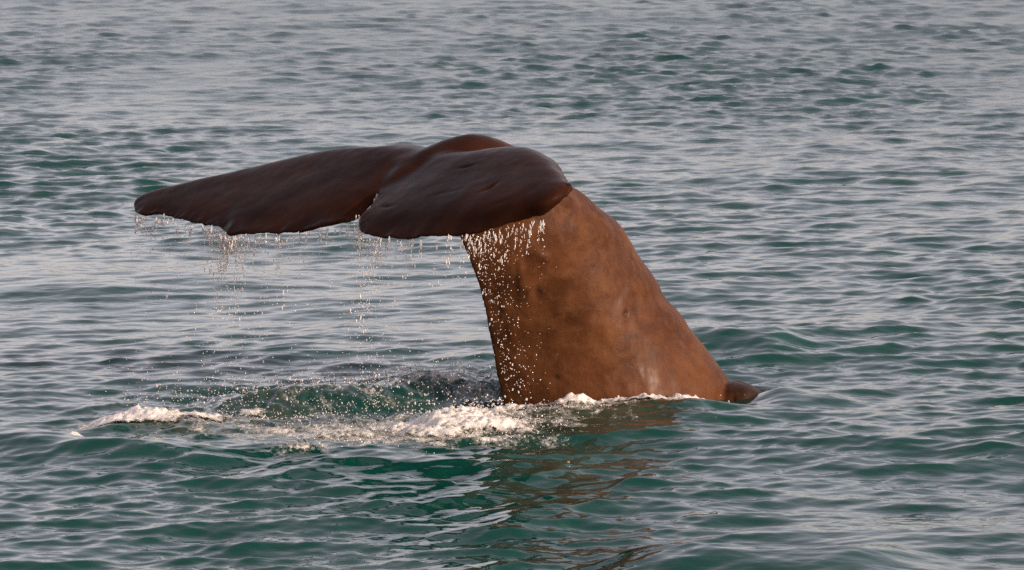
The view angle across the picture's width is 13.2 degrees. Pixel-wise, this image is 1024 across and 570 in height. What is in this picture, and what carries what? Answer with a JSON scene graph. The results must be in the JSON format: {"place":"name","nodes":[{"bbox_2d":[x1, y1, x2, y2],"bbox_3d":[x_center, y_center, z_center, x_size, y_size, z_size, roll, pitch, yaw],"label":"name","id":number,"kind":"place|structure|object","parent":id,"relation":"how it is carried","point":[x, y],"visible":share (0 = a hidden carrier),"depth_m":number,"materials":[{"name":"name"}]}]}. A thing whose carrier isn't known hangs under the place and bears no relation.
{"place":"outdoors","nodes":[
{"label":"outdoors","id":0,"kind":"place"},
{"bbox_2d":[0,0,1023,569],"bbox_3d":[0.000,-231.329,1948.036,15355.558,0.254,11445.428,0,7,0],"label":"sea","id":1,"kind":"structure","parent":0,"point":[814,208],"depth_m":36.05,"materials":[{"name":"liquid"}]},
{"bbox_2d":[68,431,81,435],"bbox_3d":[-2.818,0.977,28.305,0.168,0.079,0.332,2,7,14],"label":"foam","id":2,"kind":"object","parent":1,"relation":"on","point":[75,433],"visible":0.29,"depth_m":28.30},
{"bbox_2d":[73,405,266,429],"bbox_3d":[-2.226,0.864,29.334,1.521,0.169,0.762,-3,8,-25],"label":"foam","id":3,"kind":"object","parent":1,"relation":"on","point":[138,412],"visible":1,"depth_m":29.12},
{"bbox_2d":[89,367,398,430],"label":"splash drops","id":4,"kind":"object","parent":1,"relation":"on","point":[263,416],"visible":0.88,"depth_m":30.09,"materials":[{"name":"beige liquid"}]},
{"bbox_2d":[223,423,348,450],"bbox_3d":[-1.383,0.974,28.409,0.674,0.130,1.416,-3,8,-23],"label":"foam","id":5,"kind":"object","parent":1,"relation":"on","point":[286,431],"visible":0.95,"depth_m":28.72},
{"bbox_2d":[235,344,531,417],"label":"splash drops","id":6,"kind":"object","parent":1,"relation":"on","point":[448,373],"visible":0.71,"depth_m":30.52,"materials":[{"name":"beige liquid"}]},
{"bbox_2d":[329,405,536,439],"bbox_3d":[-0.465,0.883,28.768,1.467,0.204,1.568,0,7,0],"label":"foam","id":7,"kind":"object","parent":1,"relation":"on","point":[451,420],"visible":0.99,"depth_m":28.43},
{"bbox_2d":[290,382,597,453],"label":"splash drops","id":8,"kind":"object","parent":1,"relation":"on","point":[466,418],"visible":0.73,"depth_m":28.65,"materials":[{"name":"beige liquid"}]},
{"bbox_2d":[134,134,769,409],"bbox_3d":[-0.126,0.534,29.298,4.923,3.061,3.733,0,7,0],"label":"whale","id":9,"kind":"object","parent":1,"relation":"on","point":[597,313],"visible":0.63,"depth_m":29.55},
{"bbox_2d":[109,214,232,404],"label":"falling drops","id":10,"kind":"object","parent":9,"relation":"attached to","point":[136,221],"visible":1,"depth_m":29.92,"materials":[{"name":"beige liquid"}]},
{"bbox_2d":[180,225,318,430],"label":"falling drops","id":11,"kind":"object","parent":9,"relation":"attached to","point":[224,245],"visible":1,"depth_m":29.09,"materials":[{"name":"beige liquid"}]},
{"bbox_2d":[288,222,377,429],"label":"falling drops","id":12,"kind":"object","parent":9,"relation":"attached to","point":[327,231],"visible":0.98,"depth_m":28.59,"materials":[{"name":"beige liquid"}]},
{"bbox_2d":[323,194,485,445],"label":"falling drops","id":13,"kind":"object","parent":9,"relation":"attached to","point":[376,252],"visible":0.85,"depth_m":28.04,"materials":[{"name":"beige liquid"}]},
{"bbox_2d":[465,238,540,392],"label":"clinging drops","id":14,"kind":"object","parent":9,"relation":"attached to","point":[498,319],"visible":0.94,"depth_m":29.17,"materials":[{"name":"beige liquid"}]},
{"bbox_2d":[451,219,569,466],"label":"falling drops","id":15,"kind":"object","parent":9,"relation":"attached to","point":[542,224],"visible":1,"depth_m":27.43,"materials":[{"name":"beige liquid"}]},
{"bbox_2d":[493,392,611,410],"bbox_3d":[0.238,0.790,29.639,0.873,0.172,0.464,0,7,0],"label":"foam","id":16,"kind":"object","parent":1,"relation":"on","point":[576,398],"visible":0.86,"depth_m":29.51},
{"bbox_2d":[514,395,729,412],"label":"splash drops","id":17,"kind":"object","parent":1,"relation":"on","point":[587,406],"visible":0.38,"depth_m":29.52,"materials":[{"name":"beige liquid"}]},
{"bbox_2d":[598,393,704,403],"bbox_3d":[0.935,0.791,29.825,0.999,0.124,0.496,0,7,0],"label":"foam","id":18,"kind":"object","parent":1,"relation":"on","point":[642,396],"visible":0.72,"depth_m":29.77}
]}

